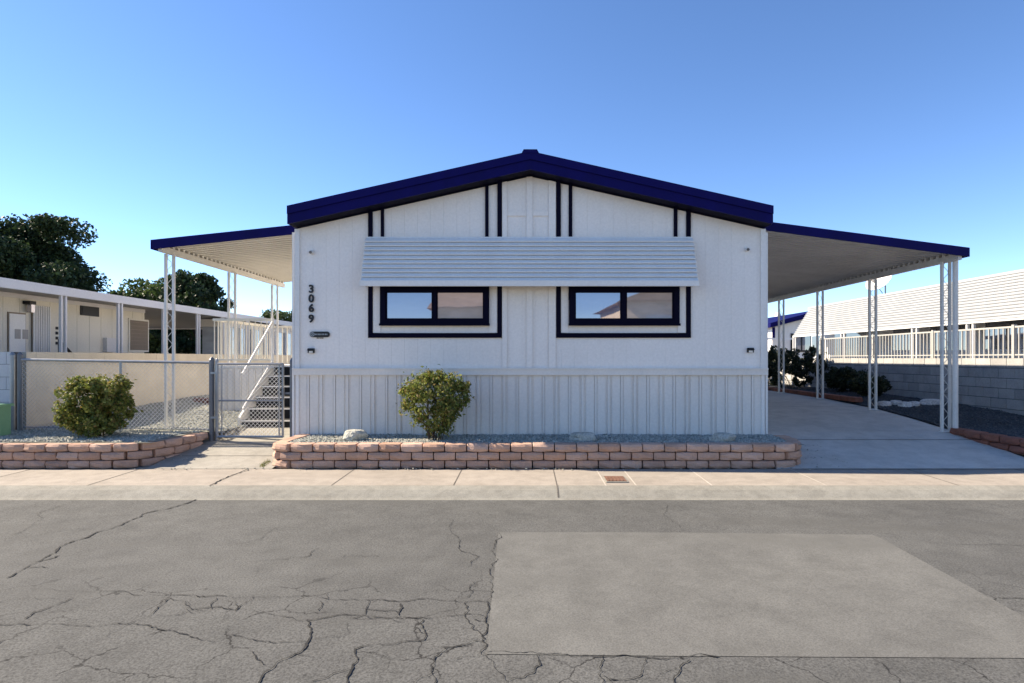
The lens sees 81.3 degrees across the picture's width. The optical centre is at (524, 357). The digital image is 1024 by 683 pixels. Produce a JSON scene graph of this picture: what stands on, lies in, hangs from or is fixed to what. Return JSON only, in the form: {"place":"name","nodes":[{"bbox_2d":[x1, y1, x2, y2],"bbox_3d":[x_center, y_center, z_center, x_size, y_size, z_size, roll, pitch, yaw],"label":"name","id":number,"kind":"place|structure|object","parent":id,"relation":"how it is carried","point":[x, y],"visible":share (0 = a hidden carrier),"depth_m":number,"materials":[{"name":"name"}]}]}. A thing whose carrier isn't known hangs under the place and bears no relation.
{"place":"outdoors","nodes":[
{"label":"outdoors","id":0,"kind":"place"},
{"bbox_2d":[0,397,233,442],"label":"side yard","id":1,"kind":"structure","parent":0,"point":[123,442],"depth_m":8.25,"materials":[{"name":"grey gravel"}]},
{"bbox_2d":[10,352,218,440],"bbox_3d":[-6.490,0.627,9.420,3.297,1.445,0.092,0,0,0],"label":"chain link fence","id":2,"kind":"object","parent":1,"relation":"on","point":[212,362],"visible":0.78,"depth_m":9.42,"materials":[{"name":"metal"}]},
{"bbox_2d":[0,394,246,441],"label":"gravel","id":3,"kind":"structure","parent":1,"relation":"on","point":[65,435],"depth_m":9.48,"materials":[{"name":"grey gravel"}]},
{"bbox_2d":[0,403,14,435],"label":"utility pedestal","id":4,"kind":"object","parent":3,"relation":"on","point":[5,418],"visible":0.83,"depth_m":8.86,"materials":[{"name":"green plastic"}]},
{"bbox_2d":[49,373,143,437],"bbox_3d":[-6.306,0.706,8.779,1.104,0.981,0.860,0,0,0],"label":"bush","id":5,"kind":"object","parent":3,"relation":"on","point":[92,415],"visible":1,"depth_m":8.59,"materials":[{"name":"green plant"}]},
{"bbox_2d":[193,398,208,404],"bbox_3d":[-6.816,0.984,12.888,1.189,0.208,0.248,0,0,36],"label":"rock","id":6,"kind":"object","parent":3,"relation":"on","point":[204,400],"visible":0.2,"depth_m":12.94,"materials":[{"name":"grey stone"}]},
{"bbox_2d":[150,225,295,427],"bbox_3d":[-4.825,-0.492,12.090,2.390,3.316,5.020,0,0,0],"label":"patio cover","id":7,"kind":"object","parent":3,"relation":"on","point":[262,254],"visible":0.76,"depth_m":10.51,"materials":[{"name":"white metal"}]},
{"bbox_2d":[146,427,289,468],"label":"footpath","id":8,"kind":"structure","parent":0,"point":[236,453],"depth_m":8.69,"materials":[{"name":"concrete"}]},
{"bbox_2d":[290,358,291,436],"bbox_3d":[-3.660,0.665,9.360,0.065,1.330,0.068,0,0,0],"label":"gate post","id":9,"kind":"object","parent":8,"relation":"on","point":[291,397],"visible":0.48,"depth_m":9.33,"materials":[{"name":"grey metal"}]},
{"bbox_2d":[210,363,289,437],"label":"gate","id":10,"kind":"structure","parent":9,"relation":"attached to","point":[218,401],"depth_m":9.36,"materials":[{"name":"metal"}]},
{"bbox_2d":[0,500,1023,682],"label":"road","id":11,"kind":"structure","parent":0,"point":[189,548],"depth_m":4.25,"materials":[{"name":"grey asphalt"}]},
{"bbox_2d":[0,470,1017,682],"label":"road cracks","id":12,"kind":"object","parent":11,"relation":"on","point":[306,645],"visible":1,"depth_m":3.57,"materials":[{"name":"black asphalt"}]},
{"bbox_2d":[0,485,1023,499],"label":"kerb","id":13,"kind":"structure","parent":11,"relation":"on","point":[512,492],"depth_m":6.89,"materials":[{"name":"concrete"}]},
{"bbox_2d":[486,532,1023,657],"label":"street patch","id":14,"kind":"object","parent":11,"relation":"on","point":[692,594],"visible":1,"depth_m":3.93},
{"bbox_2d":[0,469,1023,484],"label":"sidewalk","id":15,"kind":"structure","parent":0,"point":[518,477],"depth_m":7.58,"materials":[{"name":"concrete"}]},
{"bbox_2d":[171,445,844,469],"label":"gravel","id":16,"kind":"structure","parent":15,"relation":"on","point":[542,469],"depth_m":8.03,"materials":[{"name":"grey gravel"}]},
{"bbox_2d":[1,469,1020,484],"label":"sidewalk joint","id":17,"kind":"object","parent":15,"relation":"on","point":[453,484],"visible":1,"depth_m":7.57,"materials":[{"name":"grey concrete"}]},
{"bbox_2d":[602,476,628,482],"bbox_3d":[1.120,1.515,7.400,0.270,0.049,0.360,0,0,0],"label":"meter lid","id":18,"kind":"object","parent":15,"relation":"on","point":[615,479],"visible":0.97,"depth_m":7.34,"materials":[{"name":"concrete"}]},
{"bbox_2d":[0,398,1023,468],"bbox_3d":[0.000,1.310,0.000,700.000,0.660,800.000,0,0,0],"label":"ground","id":19,"kind":"structure","parent":0,"point":[145,467],"depth_m":8.16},
{"bbox_2d":[0,352,18,429],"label":"boundary wall","id":20,"kind":"structure","parent":19,"relation":"on","point":[4,377],"depth_m":9.42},
{"bbox_2d":[0,212,112,293],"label":"leafy tree","id":21,"kind":"object","parent":19,"relation":"on","point":[33,251],"visible":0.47,"depth_m":27.89,"materials":[{"name":"green plant"}]},
{"bbox_2d":[0,432,207,468],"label":"retaining wall","id":22,"kind":"structure","parent":19,"relation":"on","point":[34,455],"depth_m":8.10,"materials":[{"name":"brown brick"}]},
{"bbox_2d":[110,289,126,295],"bbox_3d":[-23.895,-1.475,36.121,5.345,5.270,3.999,0,0,0],"label":"leafy tree","id":23,"kind":"object","parent":19,"relation":"on","point":[115,292],"depth_m":35.26,"materials":[{"name":"green plant"}]},
{"bbox_2d":[0,277,291,354],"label":"neighbour house","id":24,"kind":"structure","parent":19,"relation":"on","point":[37,317],"depth_m":14.09,"materials":[{"name":"white paint"}]},
{"bbox_2d":[9,313,27,351],"bbox_3d":[-10.569,-0.312,12.445,0.020,1.208,0.450,0,0,0],"label":"door","id":25,"kind":"structure","parent":24,"relation":"in","point":[18,334],"depth_m":12.41,"materials":[{"name":"white paint"}]},
{"bbox_2d":[31,305,50,351],"bbox_3d":[-10.563,-0.458,13.003,0.067,1.353,0.452,0,0,0],"label":"security door","id":26,"kind":"structure","parent":24,"relation":"in","point":[41,319],"depth_m":12.98,"materials":[{"name":"white paint"}]},
{"bbox_2d":[80,305,98,316],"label":"vent window","id":27,"kind":"structure","parent":24,"relation":"in","point":[84,310],"depth_m":14.46,"materials":[{"name":"black glass"}]},
{"bbox_2d":[128,318,148,351],"bbox_3d":[-10.581,-0.617,16.335,0.033,0.904,0.844,0,0,0],"label":"window","id":28,"kind":"structure","parent":24,"relation":"in","point":[138,329],"depth_m":16.30,"materials":[{"name":"glass"}]},
{"bbox_2d":[22,352,290,428],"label":"boundary wall","id":29,"kind":"structure","parent":19,"relation":"on","point":[42,380],"depth_m":11.66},
{"bbox_2d":[118,272,219,353],"bbox_3d":[-20.895,-1.854,33.884,7.292,6.037,6.344,0,0,0],"label":"leafy tree","id":30,"kind":"object","parent":19,"relation":"on","point":[147,290],"visible":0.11,"depth_m":32.63,"materials":[{"name":"green plant"}]},
{"bbox_2d":[149,269,233,353],"bbox_3d":[-16.945,-1.650,30.582,4.209,5.616,3.751,0,0,0],"label":"leafy tree","id":31,"kind":"object","parent":19,"relation":"on","point":[196,288],"visible":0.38,"depth_m":29.77,"materials":[{"name":"green plant"}]},
{"bbox_2d":[200,319,290,354],"bbox_3d":[-10.450,-0.073,23.460,0.900,2.446,7.120,0,0,0],"label":"screened porch","id":32,"kind":"object","parent":19,"relation":"on","point":[207,325],"visible":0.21,"depth_m":20.90,"materials":[{"name":"white metal"}]},
{"bbox_2d":[213,318,291,426],"bbox_3d":[-4.885,0.237,12.350,2.530,2.055,4.140,0,0,0],"label":"entry porch","id":33,"kind":"object","parent":19,"relation":"on","point":[249,383],"visible":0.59,"depth_m":11.72,"materials":[{"name":"white paint"}]},
{"bbox_2d":[261,308,291,321],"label":"leafy tree","id":34,"kind":"object","parent":19,"relation":"on","point":[286,316],"visible":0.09,"depth_m":45.12,"materials":[{"name":"green plant"}]},
{"bbox_2d":[287,149,773,436],"bbox_3d":[0.077,-0.887,15.605,7.384,4.475,13.410,0,0,0],"label":"mobile home","id":35,"kind":"object","parent":19,"relation":"on","point":[530,291],"visible":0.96,"depth_m":9.26,"materials":[{"name":"white metal"}]},
{"bbox_2d":[379,286,489,325],"bbox_3d":[-1.397,-0.824,9.212,1.705,0.650,0.074,0,0,0],"label":"window","id":36,"kind":"structure","parent":35,"relation":"in","point":[399,305],"depth_m":9.23,"materials":[{"name":"black glass"}]},
{"bbox_2d":[569,286,680,325],"bbox_3d":[1.535,-0.824,9.212,1.724,0.650,0.074,0,0,0],"label":"window","id":37,"kind":"structure","parent":35,"relation":"in","point":[588,305],"depth_m":9.23,"materials":[{"name":"black glass"}]},
{"bbox_2d":[272,434,801,468],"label":"retaining wall","id":38,"kind":"structure","parent":19,"relation":"on","point":[606,455],"depth_m":8.09,"materials":[{"name":"brown brick"}]},
{"bbox_2d":[768,311,813,357],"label":"neighbour house","id":39,"kind":"structure","parent":19,"relation":"on","point":[793,322],"depth_m":34.00,"materials":[{"name":"white paint"}]},
{"bbox_2d":[791,333,810,351],"bbox_3d":[15.750,-0.875,33.969,1.200,1.050,0.058,0,0,0],"label":"window","id":40,"kind":"structure","parent":39,"relation":"in","point":[803,343],"depth_m":33.94,"materials":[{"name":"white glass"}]},
{"bbox_2d":[768,358,1023,414],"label":"boundary wall","id":41,"kind":"structure","parent":19,"relation":"on","point":[994,383],"depth_m":12.93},
{"bbox_2d":[819,325,1023,357],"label":"picket railing","id":42,"kind":"object","parent":41,"relation":"on","point":[1013,354],"visible":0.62,"depth_m":14.25,"materials":[{"name":"paint"}]},
{"bbox_2d":[793,269,1023,357],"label":"neighbour house","id":43,"kind":"structure","parent":19,"relation":"on","point":[992,300],"depth_m":17.19,"materials":[{"name":"white paint"}]},
{"bbox_2d":[811,335,821,356],"bbox_3d":[12.379,-0.525,25.317,0.038,0.950,0.867,0,0,0],"label":"window","id":44,"kind":"structure","parent":43,"relation":"in","point":[813,338],"depth_m":25.45,"materials":[{"name":"grey glass"}]},
{"bbox_2d":[834,332,867,357],"bbox_3d":[12.379,-0.525,22.693,0.038,1.050,2.294,0,0,0],"label":"window","id":45,"kind":"structure","parent":43,"relation":"in","point":[856,333],"depth_m":22.42,"materials":[{"name":"white paint"}]},
{"bbox_2d":[892,328,910,351],"bbox_3d":[12.379,-0.700,19.516,0.038,1.000,1.133,0,0,0],"label":"window","id":46,"kind":"structure","parent":43,"relation":"in","point":[896,331],"depth_m":19.51,"materials":[{"name":"grey glass"}]},
{"bbox_2d":[929,323,971,351],"bbox_3d":[12.379,-0.685,17.336,0.038,1.030,1.825,0,0,0],"label":"window","id":47,"kind":"structure","parent":43,"relation":"in","point":[961,326],"depth_m":17.44,"materials":[{"name":"grey glass"}]},
{"bbox_2d":[984,319,1023,351],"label":"window","id":48,"kind":"structure","parent":43,"relation":"in","point":[1012,322],"depth_m":15.44,"materials":[{"name":"grey glass"}]},
{"bbox_2d":[949,428,1023,454],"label":"retaining wall","id":49,"kind":"structure","parent":19,"relation":"on","point":[1012,444],"depth_m":9.06,"materials":[{"name":"brown brick"}]},
{"bbox_2d":[0,0,1023,319],"label":"sky","id":50,"kind":"structure","parent":0,"point":[138,121],"materials":[{"name":"blue"}]},
{"bbox_2d":[286,433,803,444],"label":"gravel","id":51,"kind":"structure","parent":0,"point":[555,438],"depth_m":8.73,"materials":[{"name":"grey gravel"}]},
{"bbox_2d":[343,429,367,440],"bbox_3d":[-2.442,1.148,8.621,0.354,0.226,0.276,0,0,0],"label":"rock","id":52,"kind":"object","parent":51,"relation":"on","point":[354,434],"visible":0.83,"depth_m":8.53,"materials":[{"name":"white stone"}]},
{"bbox_2d":[396,364,474,439],"bbox_3d":[-1.303,0.657,8.676,1.181,1.135,0.940,0,0,0],"label":"bush","id":53,"kind":"object","parent":51,"relation":"on","point":[447,406],"visible":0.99,"depth_m":8.51,"materials":[{"name":"green plant"}]},
{"bbox_2d":[569,432,596,441],"bbox_3d":[0.827,1.160,8.605,0.407,0.181,0.254,0,0,0],"label":"rock","id":54,"kind":"object","parent":51,"relation":"on","point":[583,436],"visible":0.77,"depth_m":8.50,"materials":[{"name":"white stone"}]},
{"bbox_2d":[709,432,735,441],"bbox_3d":[2.813,1.155,8.499,0.295,0.184,0.277,0,0,-35],"label":"rock","id":55,"kind":"object","parent":51,"relation":"on","point":[722,437],"visible":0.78,"depth_m":8.42,"materials":[{"name":"white stone"}]},
{"bbox_2d":[866,275,891,293],"bbox_3d":[12.595,-2.611,21.241,0.619,1.122,0.959,0,0,0],"label":"satellite dish","id":56,"kind":"object","parent":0,"point":[882,282],"visible":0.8,"depth_m":21.30,"materials":[{"name":"white paint"}]},
{"bbox_2d":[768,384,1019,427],"bbox_3d":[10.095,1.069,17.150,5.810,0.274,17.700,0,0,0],"label":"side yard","id":57,"kind":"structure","parent":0,"point":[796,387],"depth_m":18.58,"materials":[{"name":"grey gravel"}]},
{"bbox_2d":[768,348,801,384],"bbox_3d":[8.245,0.271,20.613,2.445,1.455,1.703,0,0,0],"label":"bush","id":58,"kind":"object","parent":57,"relation":"on","point":[786,356],"visible":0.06,"depth_m":20.42,"materials":[{"name":"green plant"}]},
{"bbox_2d":[768,345,831,388],"bbox_3d":[8.387,0.287,18.591,2.136,1.442,1.734,0,0,0],"label":"bush","id":59,"kind":"object","parent":57,"relation":"on","point":[796,364],"visible":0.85,"depth_m":18.34,"materials":[{"name":"green plant"}]},
{"bbox_2d":[768,387,862,401],"bbox_3d":[7.286,0.915,16.443,0.247,0.124,6.871,0,0,0],"label":"brick edging","id":60,"kind":"object","parent":57,"relation":"on","point":[833,396],"visible":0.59,"depth_m":14.45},
{"bbox_2d":[793,389,1023,437],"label":"gravel","id":61,"kind":"structure","parent":57,"relation":"on","point":[1011,424],"depth_m":11.35,"materials":[{"name":"grey gravel"}]},
{"bbox_2d":[824,366,867,391],"bbox_3d":[8.943,0.609,16.619,1.257,0.795,0.974,0,0,0],"label":"bush","id":62,"kind":"object","parent":61,"relation":"on","point":[835,377],"visible":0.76,"depth_m":16.37,"materials":[{"name":"green plant"}]},
{"bbox_2d":[847,372,892,396],"bbox_3d":[8.513,0.675,14.689,1.028,0.667,0.873,0,0,0],"label":"bush","id":63,"kind":"object","parent":61,"relation":"on","point":[859,385],"visible":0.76,"depth_m":14.53,"materials":[{"name":"green plant"}]},
{"bbox_2d":[877,401,891,405],"bbox_3d":[7.613,1.002,12.581,0.276,0.194,0.260,0,0,0],"label":"rock","id":64,"kind":"object","parent":61,"relation":"on","point":[884,403],"visible":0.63,"depth_m":12.53,"materials":[{"name":"grey stone"}]},
{"bbox_2d":[890,400,901,404],"bbox_3d":[7.989,1.011,12.836,0.231,0.210,0.243,0,0,0],"label":"rock","id":65,"kind":"object","parent":61,"relation":"on","point":[894,402],"visible":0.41,"depth_m":12.75,"materials":[{"name":"grey stone"}]},
{"bbox_2d":[898,402,911,406],"bbox_3d":[7.900,1.010,12.408,0.242,0.206,0.267,0,0,0],"label":"rock","id":66,"kind":"object","parent":61,"relation":"on","point":[905,404],"visible":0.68,"depth_m":12.33,"materials":[{"name":"white stone"}]},
{"bbox_2d":[910,401,919,406],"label":"rock","id":67,"kind":"object","parent":61,"relation":"on","point":[915,403],"visible":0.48,"depth_m":12.44,"materials":[{"name":"grey stone"}]},
{"bbox_2d":[919,399,939,404],"bbox_3d":[8.755,1.012,12.859,0.496,0.268,0.237,0,0,0],"label":"rock","id":68,"kind":"object","parent":61,"relation":"on","point":[929,401],"visible":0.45,"depth_m":12.76,"materials":[{"name":"grey stone"}]},
{"bbox_2d":[768,390,1023,467],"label":"driveway","id":69,"kind":"structure","parent":0,"point":[795,416],"depth_m":9.41,"materials":[{"name":"concrete"}]},
{"bbox_2d":[764,222,969,431],"bbox_3d":[5.480,-0.476,15.040,3.391,3.468,10.920,0,0,0],"label":"carport","id":70,"kind":"object","parent":69,"relation":"on","point":[804,260],"visible":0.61,"depth_m":10.81,"materials":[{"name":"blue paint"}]},
{"bbox_2d":[781,439,1023,468],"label":"driveway joint","id":71,"kind":"object","parent":69,"relation":"on","point":[895,468],"visible":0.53,"depth_m":8.04,"materials":[{"name":"grey concrete"}]}
]}

